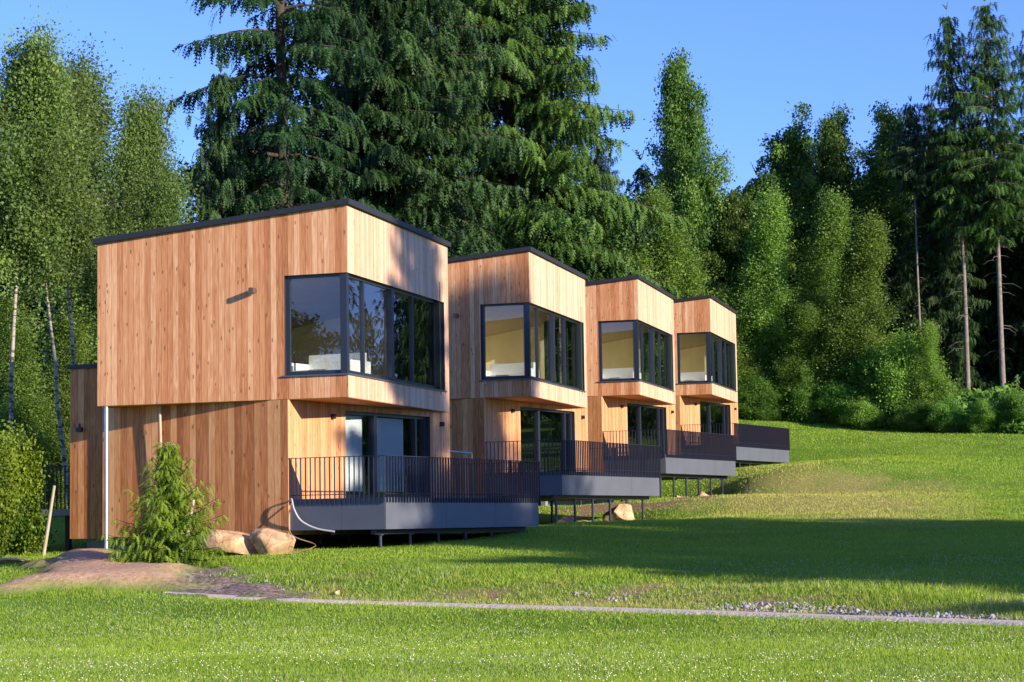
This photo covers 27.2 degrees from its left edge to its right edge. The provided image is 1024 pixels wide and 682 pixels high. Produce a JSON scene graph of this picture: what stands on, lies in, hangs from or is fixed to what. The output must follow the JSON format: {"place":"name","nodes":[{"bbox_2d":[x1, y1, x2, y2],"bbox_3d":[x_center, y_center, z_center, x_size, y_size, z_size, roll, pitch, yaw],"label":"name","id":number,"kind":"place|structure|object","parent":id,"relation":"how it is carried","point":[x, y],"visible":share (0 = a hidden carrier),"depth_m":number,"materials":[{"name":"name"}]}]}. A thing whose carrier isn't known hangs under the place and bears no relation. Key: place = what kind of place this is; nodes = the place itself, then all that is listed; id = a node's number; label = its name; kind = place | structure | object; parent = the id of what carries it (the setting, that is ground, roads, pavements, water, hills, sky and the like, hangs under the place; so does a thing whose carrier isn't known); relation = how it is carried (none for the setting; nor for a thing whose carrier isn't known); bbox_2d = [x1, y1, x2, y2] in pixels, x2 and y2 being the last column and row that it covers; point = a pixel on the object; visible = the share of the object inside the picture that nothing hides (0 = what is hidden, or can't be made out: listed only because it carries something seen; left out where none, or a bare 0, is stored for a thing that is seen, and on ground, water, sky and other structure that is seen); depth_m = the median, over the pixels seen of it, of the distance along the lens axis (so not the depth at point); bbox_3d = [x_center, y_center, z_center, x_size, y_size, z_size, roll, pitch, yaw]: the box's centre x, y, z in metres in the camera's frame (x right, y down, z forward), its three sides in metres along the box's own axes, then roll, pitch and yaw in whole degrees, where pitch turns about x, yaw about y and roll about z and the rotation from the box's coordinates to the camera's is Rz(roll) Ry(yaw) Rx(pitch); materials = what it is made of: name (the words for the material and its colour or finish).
{"place":"outdoors","nodes":[
{"label":"outdoors","id":0,"kind":"place"},
{"bbox_2d":[0,418,1023,681],"bbox_3d":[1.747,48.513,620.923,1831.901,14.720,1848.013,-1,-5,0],"label":"ground","id":1,"kind":"structure","parent":0,"point":[90,568],"depth_m":44.16,"materials":[{"name":"green plant"}]},
{"bbox_2d":[0,426,25,558],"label":"golden bush","id":2,"kind":"object","parent":1,"relation":"on","point":[8,491],"visible":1,"depth_m":52.27,"materials":[{"name":"green plant"}]},
{"bbox_2d":[0,558,29,563],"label":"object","id":3,"kind":"object","parent":1,"relation":"on","point":[4,560],"visible":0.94,"depth_m":50.05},
{"bbox_2d":[0,417,56,554],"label":"golden bush","id":4,"kind":"object","parent":1,"relation":"on","point":[29,539],"visible":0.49,"depth_m":53.73,"materials":[{"name":"green plant"}]},
{"bbox_2d":[0,252,64,480],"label":"birch tree","id":5,"kind":"object","parent":1,"relation":"on","point":[41,313],"visible":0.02,"depth_m":81.53,"materials":[{"name":"green plant"}]},
{"bbox_2d":[0,285,69,506],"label":"birch tree","id":6,"kind":"object","parent":1,"relation":"on","point":[27,403],"visible":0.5,"depth_m":68.70,"materials":[{"name":"green plant"}]},
{"bbox_2d":[42,485,55,555],"bbox_3d":[-11.534,4.527,52.727,0.457,1.854,0.087,-4,-6,30],"label":"tree stake","id":7,"kind":"object","parent":1,"relation":"on","point":[48,523],"visible":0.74,"depth_m":52.69,"materials":[{"name":"beige wood"}]},
{"bbox_2d":[37,465,71,551],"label":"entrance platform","id":8,"kind":"structure","parent":1,"relation":"on","point":[65,512],"depth_m":53.96,"materials":[{"name":"metal"}]},
{"bbox_2d":[0,5,113,440],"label":"birch tree","id":9,"kind":"object","parent":1,"relation":"on","point":[33,70],"visible":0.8,"depth_m":61.98,"materials":[{"name":"green plant"}]},
{"bbox_2d":[1,44,127,417],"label":"birch tree","id":10,"kind":"object","parent":1,"relation":"on","point":[108,105],"visible":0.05,"depth_m":74.88,"materials":[{"name":"green plant"}]},
{"bbox_2d":[35,302,96,508],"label":"birch tree","id":11,"kind":"object","parent":1,"relation":"on","point":[65,353],"visible":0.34,"depth_m":69.87,"materials":[{"name":"green plant"}]},
{"bbox_2d":[17,155,120,475],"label":"birch tree","id":12,"kind":"object","parent":1,"relation":"on","point":[79,302],"visible":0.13,"depth_m":71.17,"materials":[{"name":"green plant"}]},
{"bbox_2d":[0,29,156,505],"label":"birch tree","id":13,"kind":"object","parent":1,"relation":"on","point":[95,222],"visible":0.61,"depth_m":63.31,"materials":[{"name":"green plant"}]},
{"bbox_2d":[93,64,197,289],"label":"birch tree","id":14,"kind":"object","parent":1,"relation":"on","point":[140,138],"visible":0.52,"depth_m":70.75,"materials":[{"name":"green plant"}]},
{"bbox_2d":[91,135,218,353],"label":"birch tree","id":15,"kind":"object","parent":1,"relation":"on","point":[177,176],"visible":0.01,"depth_m":77.22,"materials":[{"name":"green plant"}]},
{"bbox_2d":[158,406,161,446],"bbox_3d":[-8.608,3.382,52.032,0.157,3.594,0.066,1,-5,-25],"label":"support pole","id":16,"kind":"object","parent":1,"relation":"on","point":[160,425],"visible":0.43,"depth_m":52.10,"materials":[{"name":"beige wood"}]},
{"bbox_2d":[97,442,236,567],"bbox_3d":[-7.402,3.833,46.650,2.998,3.220,2.648,-2,-5,15],"label":"young spruce","id":17,"kind":"object","parent":1,"relation":"on","point":[170,505],"visible":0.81,"depth_m":46.12,"materials":[{"name":"green plant"}]},
{"bbox_2d":[181,500,194,563],"bbox_3d":[-7.096,4.260,46.171,0.374,1.602,0.085,1,-5,-18],"label":"tree stake","id":18,"kind":"object","parent":1,"relation":"on","point":[191,512],"visible":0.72,"depth_m":46.17,"materials":[{"name":"beige wood"}]},
{"bbox_2d":[166,165,210,223],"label":"birch tree","id":19,"kind":"object","parent":1,"relation":"on","point":[192,208],"visible":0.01,"depth_m":81.56,"materials":[{"name":"green plant"}]},
{"bbox_2d":[182,60,253,221],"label":"spruce tree","id":20,"kind":"object","parent":1,"relation":"on","point":[221,95],"visible":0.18,"depth_m":82.74,"materials":[{"name":"green plant"}]},
{"bbox_2d":[198,529,257,554],"bbox_3d":[-6.452,4.709,49.254,1.685,0.668,1.014,0,-5,-11],"label":"boulder","id":21,"kind":"object","parent":1,"relation":"on","point":[236,542],"visible":0.57,"depth_m":48.89,"materials":[{"name":"beige stone"}]},
{"bbox_2d":[249,528,295,554],"bbox_3d":[-5.523,4.730,48.989,1.125,0.824,0.679,10,19,18],"label":"boulder","id":22,"kind":"object","parent":1,"relation":"on","point":[265,541],"visible":0.87,"depth_m":48.76,"materials":[{"name":"beige stone"}]},
{"bbox_2d":[166,0,391,215],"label":"spruce tree","id":23,"kind":"object","parent":1,"relation":"on","point":[273,156],"visible":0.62,"depth_m":84.47,"materials":[{"name":"green plant"}]},
{"bbox_2d":[288,503,315,553],"bbox_3d":[-4.974,4.374,49.481,0.663,1.191,1.683,-1,-5,0],"label":"cable","id":24,"kind":"object","parent":1,"relation":"on","point":[296,537],"visible":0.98,"depth_m":50.16,"materials":[{"name":"brown plastic"}]},
{"bbox_2d":[67,198,540,549],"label":"wooden house","id":25,"kind":"structure","parent":1,"relation":"on","point":[209,332],"depth_m":52.01,"materials":[{"name":"brown wood"}]},
{"bbox_2d":[288,498,334,531],"bbox_3d":[-4.793,4.118,50.071,1.242,0.831,0.235,-3,-5,23],"label":"hose","id":26,"kind":"object","parent":25,"relation":"attached to","point":[296,514],"visible":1,"depth_m":50.08,"materials":[{"name":"grey"}]},
{"bbox_2d":[286,273,340,375],"bbox_3d":[-4.706,-0.391,50.783,1.510,2.406,0.080,-3,-5,19],"label":"side window","id":27,"kind":"structure","parent":25,"relation":"in","point":[288,278],"depth_m":50.93,"materials":[{"name":"grey metal"}]},
{"bbox_2d":[292,353,370,373],"bbox_3d":[-4.580,0.691,53.069,1.840,0.770,0.980,-3,-6,27],"label":"sofa","id":28,"kind":"object","parent":25,"relation":"in","point":[326,362],"visible":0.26,"depth_m":53.35,"materials":[{"name":"white fabric"}]},
{"bbox_2d":[345,411,425,497],"bbox_3d":[-3.300,2.988,54.870,0.140,2.191,4.300,-3,-6,27],"label":"sliding door","id":29,"kind":"structure","parent":25,"relation":"in","point":[372,416],"depth_m":54.48,"materials":[{"name":"grey metal"}]},
{"bbox_2d":[349,275,436,388],"bbox_3d":[-2.970,-0.135,54.076,0.150,2.406,7.400,-2,-5,16],"label":"front window","id":30,"kind":"structure","parent":25,"relation":"in","point":[390,291],"depth_m":53.63,"materials":[{"name":"grey"}]},
{"bbox_2d":[450,450,472,458],"bbox_3d":[-1.457,3.809,59.896,0.696,1.464,0.080,-1,-5,0],"label":"handrail","id":31,"kind":"object","parent":25,"relation":"part of","point":[460,452],"visible":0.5,"depth_m":59.92,"materials":[{"name":"metal"}]},
{"bbox_2d":[293,142,354,203],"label":"spruce tree","id":32,"kind":"object","parent":1,"relation":"on","point":[323,186],"visible":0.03,"depth_m":85.70,"materials":[{"name":"green plant"}]},
{"bbox_2d":[332,589,339,595],"bbox_3d":[-3.455,4.964,41.727,0.125,0.134,0.167,-5,-6,40],"label":"boulder","id":33,"kind":"object","parent":1,"relation":"on","point":[335,592],"visible":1,"depth_m":41.69,"materials":[{"name":"beige stone"}]},
{"bbox_2d":[273,0,472,256],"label":"spruce tree","id":34,"kind":"object","parent":1,"relation":"on","point":[380,152],"visible":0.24,"depth_m":97.81,"materials":[{"name":"green plant"}]},
{"bbox_2d":[262,0,529,257],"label":"spruce tree","id":35,"kind":"object","parent":1,"relation":"on","point":[455,83],"visible":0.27,"depth_m":99.02,"materials":[{"name":"green plant"}]},
{"bbox_2d":[444,161,493,252],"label":"spruce tree","id":36,"kind":"object","parent":1,"relation":"on","point":[473,213],"visible":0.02,"depth_m":103.71,"materials":[{"name":"green plant"}]},
{"bbox_2d":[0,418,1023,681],"bbox_3d":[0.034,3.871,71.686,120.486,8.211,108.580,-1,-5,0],"label":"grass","id":37,"kind":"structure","parent":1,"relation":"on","point":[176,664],"depth_m":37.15,"materials":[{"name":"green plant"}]},
{"bbox_2d":[0,570,1023,681],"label":"clover flowers","id":38,"kind":"object","parent":1,"relation":"on","point":[525,653],"visible":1,"depth_m":25.55,"materials":[{"name":"beige plant"}]},
{"bbox_2d":[1,114,1023,392],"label":"forest","id":39,"kind":"object","parent":1,"relation":"on","point":[985,318],"visible":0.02,"depth_m":137.47,"materials":[{"name":"green plant"}]},
{"bbox_2d":[448,246,660,522],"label":"wooden house","id":40,"kind":"structure","parent":1,"relation":"on","point":[526,306],"depth_m":68.39,"materials":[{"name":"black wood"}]},
{"bbox_2d":[481,303,524,379],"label":"side window","id":41,"kind":"structure","parent":40,"relation":"in","point":[484,377],"depth_m":67.50,"materials":[{"name":"grey metal"}]},
{"bbox_2d":[486,362,534,376],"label":"sofa","id":42,"kind":"object","parent":40,"relation":"on","point":[512,369],"visible":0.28,"depth_m":69.97,"materials":[{"name":"white fabric"}]},
{"bbox_2d":[520,407,571,471],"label":"sliding door","id":43,"kind":"structure","parent":40,"relation":"in","point":[536,411],"depth_m":71.75,"materials":[{"name":"grey metal"}]},
{"bbox_2d":[530,304,578,389],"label":"front window","id":44,"kind":"structure","parent":40,"relation":"in","point":[552,315],"depth_m":70.26,"materials":[{"name":"grey metal"}]},
{"bbox_2d":[419,0,690,297],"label":"spruce tree","id":45,"kind":"object","parent":1,"relation":"on","point":[548,173],"visible":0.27,"depth_m":117.73,"materials":[{"name":"green plant"}]},
{"bbox_2d":[558,516,573,522],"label":"boulder","id":46,"kind":"object","parent":1,"relation":"on","point":[567,519],"visible":0.36,"depth_m":67.61,"materials":[{"name":"grey stone"}]},
{"bbox_2d":[188,567,1023,620],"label":"stone rubble","id":47,"kind":"object","parent":1,"relation":"on","point":[937,614],"visible":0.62,"depth_m":35.39,"materials":[{"name":"grey stone"}]},
{"bbox_2d":[571,127,648,281],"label":"spruce tree","id":48,"kind":"object","parent":1,"relation":"on","point":[600,162],"visible":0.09,"depth_m":124.74,"materials":[{"name":"green plant"}]},
{"bbox_2d":[602,504,634,521],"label":"boulder","id":49,"kind":"object","parent":1,"relation":"on","point":[620,512],"visible":0.6,"depth_m":71.00,"materials":[{"name":"beige stone"}]},
{"bbox_2d":[538,275,736,505],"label":"wooden house","id":50,"kind":"structure","parent":1,"relation":"on","point":[629,321],"depth_m":85.75,"materials":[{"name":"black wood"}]},
{"bbox_2d":[599,320,633,381],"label":"side window","id":51,"kind":"structure","parent":50,"relation":"in","point":[600,322],"depth_m":84.23,"materials":[{"name":"grey metal"}]},
{"bbox_2d":[603,368,640,378],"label":"sofa","id":52,"kind":"object","parent":50,"relation":"on","point":[616,373],"visible":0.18,"depth_m":86.65,"materials":[{"name":"white fabric"}]},
{"bbox_2d":[627,403,663,454],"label":"sliding door","id":53,"kind":"structure","parent":50,"relation":"in","point":[638,407],"depth_m":89.55,"materials":[{"name":"grey"}]},
{"bbox_2d":[638,321,669,388],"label":"front window","id":54,"kind":"structure","parent":50,"relation":"in","point":[652,366],"depth_m":86.99,"materials":[{"name":"grey metal"}]},
{"bbox_2d":[594,189,686,298],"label":"birch tree","id":55,"kind":"object","parent":1,"relation":"on","point":[642,261],"visible":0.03,"depth_m":124.24,"materials":[{"name":"green plant"}]},
{"bbox_2d":[643,44,736,294],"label":"broadleaf tree","id":56,"kind":"object","parent":1,"relation":"on","point":[684,155],"visible":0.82,"depth_m":132.28,"materials":[{"name":"green plant"}]},
{"bbox_2d":[635,178,753,386],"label":"birch tree","id":57,"kind":"object","parent":1,"relation":"on","point":[683,267],"visible":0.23,"depth_m":126.46,"materials":[{"name":"green plant"}]},
{"bbox_2d":[673,294,789,467],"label":"wooden house","id":58,"kind":"structure","parent":1,"relation":"on","point":[704,333],"depth_m":103.23,"materials":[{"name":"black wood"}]},
{"bbox_2d":[677,332,706,382],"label":"side window","id":59,"kind":"structure","parent":58,"relation":"in","point":[678,334],"depth_m":101.13,"materials":[{"name":"grey metal"}]},
{"bbox_2d":[681,372,711,380],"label":"sofa","id":60,"kind":"object","parent":58,"relation":"on","point":[693,376],"visible":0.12,"depth_m":103.53,"materials":[{"name":"white fabric"}]},
{"bbox_2d":[700,402,728,443],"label":"sliding door","id":61,"kind":"structure","parent":58,"relation":"in","point":[708,404],"depth_m":105.88,"materials":[{"name":"grey"}]},
{"bbox_2d":[710,333,732,388],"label":"front window","id":62,"kind":"structure","parent":58,"relation":"in","point":[720,340],"depth_m":103.88,"materials":[{"name":"grey"}]},
{"bbox_2d":[697,173,765,318],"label":"broadleaf tree","id":63,"kind":"object","parent":1,"relation":"on","point":[728,260],"visible":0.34,"depth_m":132.04,"materials":[{"name":"green plant"}]},
{"bbox_2d":[708,279,775,416],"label":"birch tree","id":64,"kind":"object","parent":1,"relation":"on","point":[750,372],"visible":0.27,"depth_m":126.25,"materials":[{"name":"green plant"}]},
{"bbox_2d":[737,373,778,419],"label":"bush","id":65,"kind":"object","parent":1,"relation":"on","point":[746,410],"visible":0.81,"depth_m":124.03,"materials":[{"name":"green plant"}]},
{"bbox_2d":[723,180,803,388],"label":"birch tree","id":66,"kind":"object","parent":1,"relation":"on","point":[762,304],"visible":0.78,"depth_m":126.33,"materials":[{"name":"green plant"}]},
{"bbox_2d":[747,377,784,420],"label":"bush","id":67,"kind":"object","parent":1,"relation":"on","point":[764,416],"visible":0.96,"depth_m":123.61,"materials":[{"name":"green plant"}]},
{"bbox_2d":[759,391,790,420],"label":"bush","id":68,"kind":"object","parent":1,"relation":"on","point":[779,414],"visible":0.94,"depth_m":123.66,"materials":[{"name":"green plant"}]},
{"bbox_2d":[731,101,845,368],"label":"broadleaf tree","id":69,"kind":"object","parent":1,"relation":"on","point":[790,151],"visible":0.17,"depth_m":133.61,"materials":[{"name":"green plant"}]},
{"bbox_2d":[765,299,830,411],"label":"birch tree","id":70,"kind":"object","parent":1,"relation":"on","point":[804,329],"visible":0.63,"depth_m":124.27,"materials":[{"name":"green plant"}]},
{"bbox_2d":[777,369,826,423],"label":"bush","id":71,"kind":"object","parent":1,"relation":"on","point":[805,409],"visible":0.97,"depth_m":123.07,"materials":[{"name":"green plant"}]},
{"bbox_2d":[754,155,858,340],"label":"broadleaf tree","id":72,"kind":"object","parent":1,"relation":"on","point":[806,191],"visible":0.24,"depth_m":133.22,"materials":[{"name":"green plant"}]},
{"bbox_2d":[769,182,859,386],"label":"birch tree","id":73,"kind":"object","parent":1,"relation":"on","point":[821,275],"visible":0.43,"depth_m":127.41,"materials":[{"name":"green plant"}]},
{"bbox_2d":[785,335,859,398],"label":"bush","id":74,"kind":"object","parent":1,"relation":"on","point":[819,369],"visible":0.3,"depth_m":123.91,"materials":[{"name":"green plant"}]},
{"bbox_2d":[812,377,865,426],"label":"bush","id":75,"kind":"object","parent":1,"relation":"on","point":[835,400],"visible":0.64,"depth_m":122.08,"materials":[{"name":"green plant"}]},
{"bbox_2d":[809,99,885,282],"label":"broadleaf tree","id":76,"kind":"object","parent":1,"relation":"on","point":[834,140],"visible":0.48,"depth_m":136.55,"materials":[{"name":"green plant"}]},
{"bbox_2d":[808,207,906,396],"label":"birch tree","id":77,"kind":"object","parent":1,"relation":"on","point":[849,327],"visible":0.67,"depth_m":123.51,"materials":[{"name":"green plant"}]},
{"bbox_2d":[836,395,891,430],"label":"bush","id":78,"kind":"object","parent":1,"relation":"on","point":[864,414],"visible":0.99,"depth_m":119.98,"materials":[{"name":"green plant"}]},
{"bbox_2d":[835,332,897,424],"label":"bush","id":79,"kind":"object","parent":1,"relation":"on","point":[859,382],"visible":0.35,"depth_m":122.19,"materials":[{"name":"green plant"}]},
{"bbox_2d":[843,100,922,317],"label":"broadleaf tree","id":80,"kind":"object","parent":1,"relation":"on","point":[883,142],"visible":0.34,"depth_m":135.71,"materials":[{"name":"green plant"}]},
{"bbox_2d":[858,323,915,388],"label":"bush","id":81,"kind":"object","parent":1,"relation":"on","point":[889,341],"visible":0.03,"depth_m":124.08,"materials":[{"name":"green plant"}]},
{"bbox_2d":[770,381,1023,434],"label":"undergrowth","id":82,"kind":"object","parent":1,"relation":"on","point":[990,395],"visible":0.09,"depth_m":119.14,"materials":[{"name":"green plant"}]},
{"bbox_2d":[864,216,933,352],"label":"spruce tree","id":83,"kind":"object","parent":1,"relation":"on","point":[893,273],"visible":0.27,"depth_m":129.25,"materials":[{"name":"green plant"}]},
{"bbox_2d":[857,315,944,430],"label":"bush","id":84,"kind":"object","parent":1,"relation":"on","point":[893,388],"visible":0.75,"depth_m":120.35,"materials":[{"name":"green plant"}]},
{"bbox_2d":[884,96,938,343],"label":"spruce tree","id":85,"kind":"object","parent":1,"relation":"on","point":[912,144],"visible":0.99,"depth_m":128.16,"materials":[{"name":"green plant"}]},
{"bbox_2d":[890,396,932,431],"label":"bush","id":86,"kind":"object","parent":1,"relation":"on","point":[910,418],"visible":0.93,"depth_m":118.13,"materials":[{"name":"green plant"}]},
{"bbox_2d":[903,318,947,401],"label":"birch tree","id":87,"kind":"object","parent":1,"relation":"on","point":[926,355],"visible":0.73,"depth_m":119.79,"materials":[{"name":"green plant"}]},
{"bbox_2d":[907,356,970,407],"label":"bush","id":88,"kind":"object","parent":1,"relation":"on","point":[952,388],"visible":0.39,"depth_m":119.52,"materials":[{"name":"green plant"}]},
{"bbox_2d":[894,92,991,394],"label":"spruce tree","id":89,"kind":"object","parent":1,"relation":"on","point":[940,273],"visible":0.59,"depth_m":129.98,"materials":[{"name":"green plant"}]},
{"bbox_2d":[922,395,964,432],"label":"bush","id":90,"kind":"object","parent":1,"relation":"on","point":[944,417],"visible":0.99,"depth_m":116.58,"materials":[{"name":"green plant"}]},
{"bbox_2d":[918,2,1004,389],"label":"spruce tree","id":91,"kind":"object","parent":1,"relation":"on","point":[952,113],"visible":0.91,"depth_m":127.03,"materials":[{"name":"green plant"}]},
{"bbox_2d":[957,398,1000,433],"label":"bush","id":92,"kind":"object","parent":1,"relation":"on","point":[984,414],"visible":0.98,"depth_m":115.16,"materials":[{"name":"green plant"}]},
{"bbox_2d":[947,0,1023,386],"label":"spruce tree","id":93,"kind":"object","parent":1,"relation":"on","point":[987,83],"visible":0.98,"depth_m":126.04,"materials":[{"name":"green plant"}]},
{"bbox_2d":[994,389,1023,431],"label":"bush","id":94,"kind":"object","parent":1,"relation":"on","point":[1015,401],"visible":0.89,"depth_m":114.49,"materials":[{"name":"green plant"}]},
{"bbox_2d":[1006,29,1023,242],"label":"spruce tree","id":95,"kind":"object","parent":1,"relation":"on","point":[1021,102],"visible":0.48,"depth_m":129.76,"materials":[{"name":"green plant"}]},
{"bbox_2d":[0,0,1023,222],"label":"sky","id":96,"kind":"structure","parent":0,"point":[753,57],"materials":[{"name":"blue"}]},
{"bbox_2d":[165,592,1023,626],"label":"path","id":97,"kind":"structure","parent":0,"point":[828,616],"depth_m":35.58,"materials":[{"name":"grey gravel"}]}
]}

